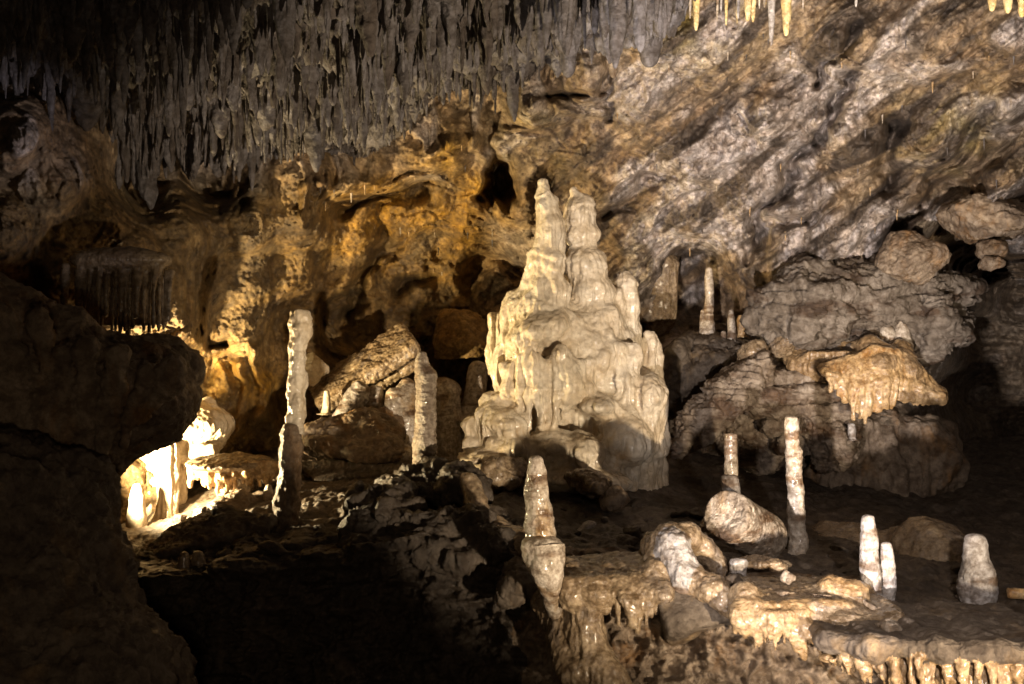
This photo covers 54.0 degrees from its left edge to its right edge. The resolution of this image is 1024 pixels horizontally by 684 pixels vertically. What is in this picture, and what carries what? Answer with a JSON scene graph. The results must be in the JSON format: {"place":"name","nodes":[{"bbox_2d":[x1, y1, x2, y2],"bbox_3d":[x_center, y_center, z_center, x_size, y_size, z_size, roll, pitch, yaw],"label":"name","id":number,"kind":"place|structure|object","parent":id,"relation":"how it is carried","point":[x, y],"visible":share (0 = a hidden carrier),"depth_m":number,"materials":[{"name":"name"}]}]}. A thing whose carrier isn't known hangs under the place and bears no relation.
{"place":"outdoors","nodes":[
{"label":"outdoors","id":0,"kind":"place"},
{"bbox_2d":[258,539,287,554],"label":"stone","id":1,"kind":"object","parent":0,"point":[273,546],"visible":1,"depth_m":6.61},
{"bbox_2d":[0,0,695,162],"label":"cave ceiling","id":2,"kind":"structure","parent":0,"point":[530,61],"depth_m":7.16,"materials":[{"name":"stone"}]},
{"bbox_2d":[17,34,31,89],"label":"stalactite","id":3,"kind":"object","parent":2,"relation":"hanging from","point":[25,57],"visible":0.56,"depth_m":6.74,"materials":[{"name":"stone"}]},
{"bbox_2d":[44,62,55,131],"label":"stalactite","id":4,"kind":"object","parent":2,"relation":"hanging from","point":[50,90],"visible":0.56,"depth_m":7.25,"materials":[{"name":"stone"}]},
{"bbox_2d":[49,40,66,82],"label":"stalactite","id":5,"kind":"object","parent":2,"relation":"hanging from","point":[54,69],"visible":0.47,"depth_m":6.92,"materials":[{"name":"stone"}]},
{"bbox_2d":[57,74,108,130],"bbox_3d":[-3.263,-1.891,7.713,0.515,0.550,0.514,0,0,-44],"label":"stalactite","id":6,"kind":"object","parent":2,"relation":"hanging from","point":[87,113],"visible":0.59,"depth_m":7.65,"materials":[{"name":"stone"}]},
{"bbox_2d":[109,87,127,124],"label":"stalactite","id":7,"kind":"object","parent":2,"relation":"hanging from","point":[118,107],"visible":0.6,"depth_m":7.82,"materials":[{"name":"stone"}]},
{"bbox_2d":[133,138,163,209],"bbox_3d":[-3.238,-1.578,8.980,0.458,0.797,0.455,0,0,16],"label":"stalactite","id":8,"kind":"object","parent":2,"relation":"hanging from","point":[147,187],"visible":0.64,"depth_m":8.89,"materials":[{"name":"stone"}]},
{"bbox_2d":[158,35,169,74],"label":"stalactite","id":9,"kind":"object","parent":2,"relation":"hanging from","point":[163,55],"visible":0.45,"depth_m":6.81,"materials":[{"name":"stone"}]},
{"bbox_2d":[162,77,174,136],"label":"stalactite","id":10,"kind":"object","parent":2,"relation":"hanging from","point":[169,110],"visible":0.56,"depth_m":7.46,"materials":[{"name":"stone"}]},
{"bbox_2d":[170,36,178,99],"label":"stalactite","id":11,"kind":"object","parent":2,"relation":"hanging from","point":[174,66],"visible":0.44,"depth_m":6.78,"materials":[{"name":"stone"}]},
{"bbox_2d":[177,44,188,131],"bbox_3d":[-2.230,-1.842,6.795,0.120,0.851,0.121,0,0,-22],"label":"stalactite","id":12,"kind":"object","parent":2,"relation":"hanging from","point":[182,101],"visible":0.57,"depth_m":6.77,"materials":[{"name":"stone"}]},
{"bbox_2d":[177,0,192,58],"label":"stalactite","id":13,"kind":"object","parent":2,"relation":"hanging from","point":[185,29],"visible":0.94,"depth_m":5.66,"materials":[{"name":"stone"}]},
{"bbox_2d":[189,16,198,59],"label":"stalactite","id":14,"kind":"object","parent":2,"relation":"hanging from","point":[193,35],"visible":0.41,"depth_m":6.39,"materials":[{"name":"stone"}]},
{"bbox_2d":[197,22,206,91],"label":"stalactite","id":15,"kind":"object","parent":2,"relation":"hanging from","point":[201,64],"visible":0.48,"depth_m":6.66,"materials":[{"name":"stone"}]},
{"bbox_2d":[205,13,214,72],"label":"stalactite","id":16,"kind":"object","parent":2,"relation":"hanging from","point":[209,45],"visible":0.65,"depth_m":6.25,"materials":[{"name":"stone"}]},
{"bbox_2d":[207,104,217,155],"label":"stalactite","id":17,"kind":"object","parent":2,"relation":"hanging from","point":[213,136],"visible":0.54,"depth_m":8.08,"materials":[{"name":"stone"}]},
{"bbox_2d":[210,99,230,138],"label":"stalactite","id":18,"kind":"object","parent":2,"relation":"hanging from","point":[220,119],"visible":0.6,"depth_m":8.03,"materials":[{"name":"stone"}]},
{"bbox_2d":[213,33,227,86],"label":"stalactite","id":19,"kind":"object","parent":2,"relation":"hanging from","point":[216,52],"visible":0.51,"depth_m":6.86,"materials":[{"name":"stone"}]},
{"bbox_2d":[227,4,241,54],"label":"stalactite","id":20,"kind":"object","parent":2,"relation":"hanging from","point":[234,28],"visible":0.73,"depth_m":6.21,"materials":[{"name":"stone"}]},
{"bbox_2d":[226,69,242,111],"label":"stalactite","id":21,"kind":"object","parent":2,"relation":"hanging from","point":[232,96],"visible":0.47,"depth_m":7.40,"materials":[{"name":"stone"}]},
{"bbox_2d":[253,22,267,74],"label":"stalactite","id":22,"kind":"object","parent":2,"relation":"hanging from","point":[260,48],"visible":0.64,"depth_m":6.60,"materials":[{"name":"stone"}]},
{"bbox_2d":[257,90,281,130],"bbox_3d":[-1.994,-1.933,8.069,0.438,0.469,0.415,0,0,36],"label":"stalactite","id":23,"kind":"object","parent":2,"relation":"hanging from","point":[266,122],"visible":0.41,"depth_m":8.04,"materials":[{"name":"stone"}]},
{"bbox_2d":[271,52,290,99],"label":"stalactite","id":24,"kind":"object","parent":2,"relation":"hanging from","point":[279,85],"visible":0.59,"depth_m":7.20,"materials":[{"name":"stone"}]},
{"bbox_2d":[273,0,296,66],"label":"stalactite","id":25,"kind":"object","parent":2,"relation":"hanging from","point":[285,27],"visible":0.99,"depth_m":6.14,"materials":[{"name":"stone"}]},
{"bbox_2d":[306,64,319,112],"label":"stalactite","id":26,"kind":"object","parent":2,"relation":"hanging from","point":[312,86],"visible":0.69,"depth_m":7.46,"materials":[{"name":"stone"}]},
{"bbox_2d":[304,108,325,172],"bbox_3d":[-1.679,-1.791,8.593,0.329,0.692,0.348,0,0,-14],"label":"stalactite","id":27,"kind":"object","parent":2,"relation":"hanging from","point":[314,148],"visible":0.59,"depth_m":8.53,"materials":[{"name":"stone"}]},
{"bbox_2d":[0,0,670,189],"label":"stalactites","id":28,"kind":"object","parent":2,"relation":"attached to","point":[500,22],"visible":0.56,"depth_m":7.25,"materials":[{"name":"stone"}]},
{"bbox_2d":[331,94,340,141],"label":"stalactite","id":29,"kind":"object","parent":2,"relation":"hanging from","point":[335,116],"visible":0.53,"depth_m":8.15,"materials":[{"name":"stone"}]},
{"bbox_2d":[338,77,351,130],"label":"stalactite","id":30,"kind":"object","parent":2,"relation":"hanging from","point":[346,112],"visible":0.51,"depth_m":7.78,"materials":[{"name":"stone"}]},
{"bbox_2d":[345,30,359,96],"bbox_3d":[-1.079,-1.986,6.766,0.181,0.679,0.181,0,0,27],"label":"stalactite","id":31,"kind":"object","parent":2,"relation":"hanging from","point":[352,46],"visible":0.62,"depth_m":6.72,"materials":[{"name":"stone"}]},
{"bbox_2d":[354,0,380,56],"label":"stalactite","id":32,"kind":"object","parent":2,"relation":"hanging from","point":[369,27],"visible":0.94,"depth_m":6.37,"materials":[{"name":"stone"}]},
{"bbox_2d":[371,53,384,114],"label":"stalactite","id":33,"kind":"object","parent":2,"relation":"hanging from","point":[377,87],"visible":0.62,"depth_m":7.21,"materials":[{"name":"stone"}]},
{"bbox_2d":[381,31,396,89],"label":"stalactite","id":34,"kind":"object","parent":2,"relation":"hanging from","point":[388,70],"visible":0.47,"depth_m":6.76,"materials":[{"name":"stone"}]},
{"bbox_2d":[382,0,399,64],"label":"stalactite","id":35,"kind":"object","parent":2,"relation":"hanging from","point":[390,24],"visible":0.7,"depth_m":6.30,"materials":[{"name":"stone"}]},
{"bbox_2d":[396,45,414,104],"bbox_3d":[-0.757,-1.991,7.185,0.200,0.591,0.196,0,0,-8],"label":"stalactite","id":36,"kind":"object","parent":2,"relation":"hanging from","point":[403,81],"visible":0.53,"depth_m":7.15,"materials":[{"name":"stone"}]},
{"bbox_2d":[394,0,423,52],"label":"stalactite","id":37,"kind":"object","parent":2,"relation":"hanging from","point":[412,29],"visible":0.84,"depth_m":6.23,"materials":[{"name":"stone"}]},
{"bbox_2d":[425,0,439,31],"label":"stalactite","id":38,"kind":"object","parent":2,"relation":"hanging from","point":[432,10],"visible":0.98,"depth_m":6.22,"materials":[{"name":"stone"}]},
{"bbox_2d":[436,8,447,73],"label":"stalactite","id":39,"kind":"object","parent":2,"relation":"hanging from","point":[442,40],"visible":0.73,"depth_m":6.41,"materials":[{"name":"stone"}]},
{"bbox_2d":[441,2,457,49],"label":"stalactite","id":40,"kind":"object","parent":2,"relation":"hanging from","point":[449,18],"visible":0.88,"depth_m":6.34,"materials":[{"name":"stone"}]},
{"bbox_2d":[480,19,493,80],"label":"stalactite","id":41,"kind":"object","parent":2,"relation":"hanging from","point":[487,38],"visible":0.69,"depth_m":6.42,"materials":[{"name":"stone"}]},
{"bbox_2d":[506,73,519,121],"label":"stalactite","id":42,"kind":"object","parent":2,"relation":"hanging from","point":[512,88],"visible":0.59,"depth_m":7.70,"materials":[{"name":"stone"}]},
{"bbox_2d":[513,0,531,36],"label":"stalactite","id":43,"kind":"object","parent":2,"relation":"hanging from","point":[521,12],"visible":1,"depth_m":6.28,"materials":[{"name":"stone"}]},
{"bbox_2d":[534,4,544,66],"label":"stalactite","id":44,"kind":"object","parent":2,"relation":"hanging from","point":[540,47],"visible":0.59,"depth_m":6.49,"materials":[{"name":"stone"}]},
{"bbox_2d":[539,0,553,47],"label":"stalactite","id":45,"kind":"object","parent":2,"relation":"hanging from","point":[547,18],"visible":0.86,"depth_m":6.00,"materials":[{"name":"stone"}]},
{"bbox_2d":[553,0,576,56],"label":"stalactite","id":46,"kind":"object","parent":2,"relation":"hanging from","point":[571,19],"visible":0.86,"depth_m":5.28,"materials":[{"name":"stone"}]},
{"bbox_2d":[554,12,587,77],"bbox_3d":[0.346,-1.998,6.425,0.340,0.613,0.347,0,0,41],"label":"stalactite","id":47,"kind":"object","parent":2,"relation":"hanging from","point":[568,65],"visible":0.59,"depth_m":6.39,"materials":[{"name":"stone"}]},
{"bbox_2d":[608,0,627,68],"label":"stalactite","id":48,"kind":"object","parent":2,"relation":"hanging from","point":[617,19],"visible":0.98,"depth_m":5.38,"materials":[{"name":"stone"}]},
{"bbox_2d":[631,0,650,52],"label":"stalactite","id":49,"kind":"object","parent":2,"relation":"hanging from","point":[639,9],"visible":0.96,"depth_m":5.43,"materials":[{"name":"stone"}]},
{"bbox_2d":[639,37,661,66],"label":"stalactite","id":50,"kind":"object","parent":2,"relation":"hanging from","point":[649,56],"visible":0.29,"depth_m":7.24,"materials":[{"name":"stone"}]},
{"bbox_2d":[767,0,774,45],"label":"stalactite","id":51,"kind":"object","parent":2,"relation":"hanging from","point":[771,14],"visible":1,"depth_m":7.18},
{"bbox_2d":[781,0,791,35],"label":"stalactite","id":52,"kind":"object","parent":2,"relation":"hanging from","point":[786,5],"visible":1,"depth_m":7.08},
{"bbox_2d":[0,0,1023,523],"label":"cave wall","id":53,"kind":"structure","parent":0,"point":[254,266],"depth_m":9.89,"materials":[{"name":"stone"}]},
{"bbox_2d":[59,246,174,334],"bbox_3d":[-2.763,-0.361,7.112,0.774,0.637,0.339,0,0,0],"label":"flowstone curtain","id":54,"kind":"object","parent":53,"relation":"attached to","point":[126,289],"visible":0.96,"depth_m":7.01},
{"bbox_2d":[432,308,488,359],"bbox_3d":[-0.527,-0.090,11.264,0.735,0.580,0.689,0,0,12],"label":"boulder","id":55,"kind":"object","parent":53,"relation":"attached to","point":[462,333],"visible":0.89,"depth_m":11.04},
{"bbox_2d":[641,255,679,335],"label":"fluted column","id":56,"kind":"structure","parent":53,"relation":"attached to","point":[659,318],"depth_m":11.71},
{"bbox_2d":[662,330,749,419],"bbox_3d":[2.136,0.369,11.053,1.396,1.024,1.207,0,0,0],"label":"rubble ledge","id":57,"kind":"object","parent":53,"relation":"attached to","point":[694,361],"visible":0.48,"depth_m":10.55,"materials":[{"name":"stone"}]},
{"bbox_2d":[699,267,715,335],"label":"stalagmite","id":58,"kind":"object","parent":57,"relation":"on","point":[707,328],"visible":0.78,"depth_m":10.95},
{"bbox_2d":[715,362,862,474],"bbox_3d":[2.809,0.840,10.259,1.406,1.310,1.352,0,0,0],"label":"layered ledge","id":59,"kind":"object","parent":53,"relation":"attached to","point":[820,412],"visible":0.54,"depth_m":9.74,"materials":[{"name":"beige stone"}]},
{"bbox_2d":[670,350,776,459],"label":"rock spur","id":60,"kind":"structure","parent":59,"relation":"on","point":[720,403],"depth_m":9.54,"materials":[{"name":"beige stone"}]},
{"bbox_2d":[736,339,769,361],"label":"boulder","id":61,"kind":"object","parent":59,"relation":"on","point":[749,348],"visible":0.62,"depth_m":9.77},
{"bbox_2d":[739,252,990,368],"bbox_3d":[3.520,-0.344,10.071,2.554,1.270,1.411,0,0,0],"label":"layered rock","id":62,"kind":"object","parent":53,"relation":"attached to","point":[805,301],"visible":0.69,"depth_m":9.64,"materials":[{"name":"grey stone"}]},
{"bbox_2d":[767,336,794,357],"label":"boulder","id":63,"kind":"object","parent":62,"relation":"on","point":[780,347],"visible":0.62,"depth_m":9.76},
{"bbox_2d":[782,334,948,423],"bbox_3d":[3.319,0.340,9.614,1.523,0.840,0.931,0,0,31],"label":"flowstone fan","id":64,"kind":"object","parent":62,"relation":"attached to","point":[866,376],"visible":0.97,"depth_m":9.34},
{"bbox_2d":[874,229,951,285],"bbox_3d":[3.787,-0.805,9.603,0.569,0.541,0.700,0,0,-30],"label":"boulder","id":65,"kind":"object","parent":62,"relation":"on","point":[912,257],"visible":1,"depth_m":9.44,"materials":[{"name":"stone"}]},
{"bbox_2d":[978,256,1005,271],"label":"boulder","id":66,"kind":"object","parent":62,"relation":"on","point":[988,263],"visible":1,"depth_m":9.18,"materials":[{"name":"stone"}]},
{"bbox_2d":[974,239,1008,258],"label":"boulder","id":67,"kind":"object","parent":66,"relation":"on","point":[994,247],"visible":0.94,"depth_m":9.20,"materials":[{"name":"stone"}]},
{"bbox_2d":[935,192,1023,244],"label":"boulder","id":68,"kind":"object","parent":53,"relation":"attached to","point":[974,218],"visible":0.93,"depth_m":9.28,"materials":[{"name":"stone"}]},
{"bbox_2d":[121,433,1023,614],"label":"cave floor","id":69,"kind":"structure","parent":0,"point":[986,501],"depth_m":8.90,"materials":[{"name":"stone"}]},
{"bbox_2d":[125,483,147,527],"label":"stalagmite","id":70,"kind":"object","parent":69,"relation":"on","point":[136,515],"visible":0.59,"depth_m":8.60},
{"bbox_2d":[139,396,234,521],"bbox_3d":[-3.252,1.415,9.296,1.257,1.856,1.042,0,0,0],"label":"flowstone drapery","id":71,"kind":"object","parent":69,"relation":"on","point":[210,429],"visible":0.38,"depth_m":9.12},
{"bbox_2d":[146,504,277,557],"bbox_3d":[-2.169,1.420,7.309,0.965,0.493,0.688,0,0,0],"label":"boulder","id":72,"kind":"object","parent":69,"relation":"on","point":[217,525],"visible":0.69,"depth_m":7.12,"materials":[{"name":"stone"}]},
{"bbox_2d":[193,489,259,516],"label":"boulder","id":73,"kind":"object","parent":69,"relation":"on","point":[240,499],"visible":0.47,"depth_m":8.12,"materials":[{"name":"stone"}]},
{"bbox_2d":[185,451,278,497],"bbox_3d":[-2.369,1.317,8.760,0.887,0.718,0.876,0,0,0],"label":"flowstone shelf","id":74,"kind":"object","parent":69,"relation":"on","point":[222,473],"visible":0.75,"depth_m":8.46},
{"bbox_2d":[272,309,312,531],"bbox_3d":[-1.682,0.631,7.478,0.358,1.758,0.282,0,0,22],"label":"stalagmite","id":75,"kind":"object","parent":69,"relation":"on","point":[286,502],"visible":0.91,"depth_m":7.42,"materials":[{"name":"stone"}]},
{"bbox_2d":[301,479,374,491],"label":"boulder","id":76,"kind":"object","parent":69,"relation":"on","point":[343,485],"visible":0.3,"depth_m":8.58,"materials":[{"name":"stone"}]},
{"bbox_2d":[301,459,411,481],"bbox_3d":[-1.312,1.176,9.204,1.269,0.266,0.961,0,0,0],"label":"rock slab","id":77,"kind":"object","parent":69,"relation":"on","point":[323,470],"visible":0.42,"depth_m":8.85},
{"bbox_2d":[302,406,405,463],"bbox_3d":[-1.526,0.945,9.445,1.147,0.681,1.191,0,0,0],"label":"boulder","id":78,"kind":"object","parent":77,"relation":"on","point":[369,435],"visible":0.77,"depth_m":9.09,"materials":[{"name":"stone"}]},
{"bbox_2d":[332,381,383,415],"bbox_3d":[-1.518,0.635,9.807,0.560,0.515,0.272,0,0,-42],"label":"rock lump","id":79,"kind":"object","parent":78,"relation":"on","point":[358,394],"visible":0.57,"depth_m":9.72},
{"bbox_2d":[308,323,420,415],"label":"fallen slab","id":80,"kind":"structure","parent":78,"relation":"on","point":[386,359],"depth_m":10.36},
{"bbox_2d":[305,352,329,386],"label":"boulder","id":81,"kind":"object","parent":80,"relation":"on","point":[316,368],"visible":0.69,"depth_m":10.31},
{"bbox_2d":[383,377,463,460],"bbox_3d":[-0.928,0.943,9.882,0.542,1.180,1.401,0,0,22],"label":"flowstone stump","id":82,"kind":"object","parent":69,"relation":"on","point":[400,398],"visible":0.34,"depth_m":10.10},
{"bbox_2d":[457,361,487,421],"bbox_3d":[-0.401,0.497,10.396,0.531,0.609,0.547,0,0,0],"label":"stalagmite","id":83,"kind":"object","parent":82,"relation":"on","point":[476,381],"visible":0.75,"depth_m":10.31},
{"bbox_2d":[412,351,437,463],"bbox_3d":[-0.736,0.653,8.288,0.575,1.154,0.572,0,0,0],"label":"stalagmite","id":84,"kind":"object","parent":69,"relation":"on","point":[424,442],"visible":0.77,"depth_m":8.22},
{"bbox_2d":[335,456,515,577],"bbox_3d":[-0.554,1.320,7.552,1.385,0.851,2.004,0,0,0],"label":"craggy rock","id":85,"kind":"object","parent":69,"relation":"on","point":[461,539],"visible":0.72,"depth_m":6.89,"materials":[{"name":"stone"}]},
{"bbox_2d":[459,472,525,555],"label":"flowstone slope","id":86,"kind":"structure","parent":85,"relation":"on","point":[472,488],"depth_m":7.20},
{"bbox_2d":[480,456,528,492],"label":"boulder","id":87,"kind":"object","parent":69,"relation":"on","point":[507,473],"visible":0.89,"depth_m":8.26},
{"bbox_2d":[457,178,670,493],"bbox_3d":[0.501,0.255,9.072,1.949,3.507,1.572,0,0,0],"label":"stalagmite cluster","id":88,"kind":"object","parent":69,"relation":"on","point":[575,363],"visible":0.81,"depth_m":8.93,"materials":[{"name":"stone"}]},
{"bbox_2d":[563,467,612,500],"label":"boulder","id":89,"kind":"object","parent":69,"relation":"on","point":[591,483],"visible":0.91,"depth_m":8.06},
{"bbox_2d":[598,484,629,512],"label":"boulder","id":90,"kind":"object","parent":69,"relation":"on","point":[615,498],"visible":0.98,"depth_m":7.89,"materials":[{"name":"stone"}]},
{"bbox_2d":[721,433,740,492],"bbox_3d":[1.676,0.965,7.682,0.161,0.533,0.143,0,0,0],"label":"stalagmite","id":91,"kind":"object","parent":69,"relation":"on","point":[730,480],"visible":0.81,"depth_m":7.65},
{"bbox_2d":[703,490,787,557],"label":"boulder","id":92,"kind":"structure","parent":69,"relation":"on","point":[742,523],"depth_m":6.58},
{"bbox_2d":[784,416,808,554],"bbox_3d":[2.077,1.107,7.401,0.235,1.126,0.222,0,0,-32],"label":"stalagmite","id":93,"kind":"object","parent":69,"relation":"on","point":[798,542],"visible":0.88,"depth_m":7.35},
{"bbox_2d":[804,409,970,497],"bbox_3d":[3.922,1.257,10.742,1.826,1.220,1.236,0,0,0],"label":"boulder","id":94,"kind":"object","parent":69,"relation":"on","point":[922,456],"depth_m":10.33,"materials":[{"name":"stone"}]},
{"bbox_2d":[811,516,992,563],"bbox_3d":[3.097,1.686,8.075,0.875,0.622,1.790,0,0,-42],"label":"flowstone mound","id":95,"kind":"object","parent":69,"relation":"on","point":[927,537],"visible":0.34,"depth_m":7.75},
{"bbox_2d":[956,533,998,604],"bbox_3d":[2.950,1.481,6.394,0.293,0.525,0.299,0,0,0],"label":"stalagmite","id":96,"kind":"object","parent":69,"relation":"on","point":[977,581],"visible":0.87,"depth_m":6.33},
{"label":"ground","id":97,"kind":"structure","parent":0,"visible":0},
{"bbox_2d":[138,527,1023,683],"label":"rock bank","id":98,"kind":"object","parent":97,"relation":"on","point":[318,607],"visible":0.44,"depth_m":6.44,"materials":[{"name":"stone"}]},
{"bbox_2d":[0,427,197,683],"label":"boulder","id":99,"kind":"object","parent":98,"relation":"on","point":[75,608],"visible":1,"depth_m":4.98,"materials":[{"name":"stone"}]},
{"bbox_2d":[0,272,205,476],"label":"rock buttress","id":100,"kind":"object","parent":99,"relation":"on","point":[73,375],"visible":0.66,"depth_m":5.64,"materials":[{"name":"stone"}]},
{"bbox_2d":[493,556,537,609],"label":"boulder","id":101,"kind":"object","parent":98,"relation":"on","point":[516,587],"visible":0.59,"depth_m":6.33,"materials":[{"name":"stone"}]},
{"bbox_2d":[530,551,674,683],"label":"dripping ledge","id":102,"kind":"object","parent":98,"relation":"on","point":[633,586],"visible":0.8,"depth_m":5.95,"materials":[{"name":"stone"}]},
{"bbox_2d":[521,456,564,618],"bbox_3d":[0.185,1.186,6.019,0.267,0.998,0.326,0,0,0],"label":"stalagmite","id":103,"kind":"object","parent":102,"relation":"on","point":[543,550],"visible":0.96,"depth_m":5.99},
{"bbox_2d":[658,574,742,645],"bbox_3d":[1.160,1.646,6.101,0.603,0.546,0.564,0,0,0],"label":"rock slab","id":104,"kind":"object","parent":98,"relation":"on","point":[685,618],"visible":0.41,"depth_m":5.87,"materials":[{"name":"stone"}]},
{"bbox_2d":[638,521,730,618],"bbox_3d":[1.091,1.361,6.225,0.572,0.506,0.911,0,0,0],"label":"boulder","id":105,"kind":"object","parent":104,"relation":"on","point":[692,557],"visible":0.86,"depth_m":6.01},
{"bbox_2d":[729,558,748,575],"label":"stone","id":106,"kind":"object","parent":98,"relation":"on","point":[738,565],"visible":0.56,"depth_m":6.16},
{"bbox_2d":[740,554,791,569],"bbox_3d":[1.563,1.375,6.270,0.269,0.081,0.299,0,0,-36],"label":"stone flake","id":107,"kind":"object","parent":98,"relation":"on","point":[758,562],"visible":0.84,"depth_m":6.20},
{"bbox_2d":[726,574,904,660],"bbox_3d":[1.699,1.550,5.875,0.979,0.418,0.883,0,0,0],"label":"dripping ledge","id":108,"kind":"object","parent":98,"relation":"on","point":[760,611],"visible":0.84,"depth_m":5.59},
{"bbox_2d":[808,600,1023,683],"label":"dripping ledge","id":109,"kind":"object","parent":98,"relation":"on","point":[943,641],"visible":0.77,"depth_m":5.12,"materials":[{"name":"stone"}]},
{"bbox_2d":[859,515,896,600],"bbox_3d":[2.153,1.334,5.926,0.247,0.641,0.155,0,0,-36],"label":"stalagmite","id":110,"kind":"object","parent":109,"relation":"on","point":[877,569],"visible":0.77,"depth_m":5.88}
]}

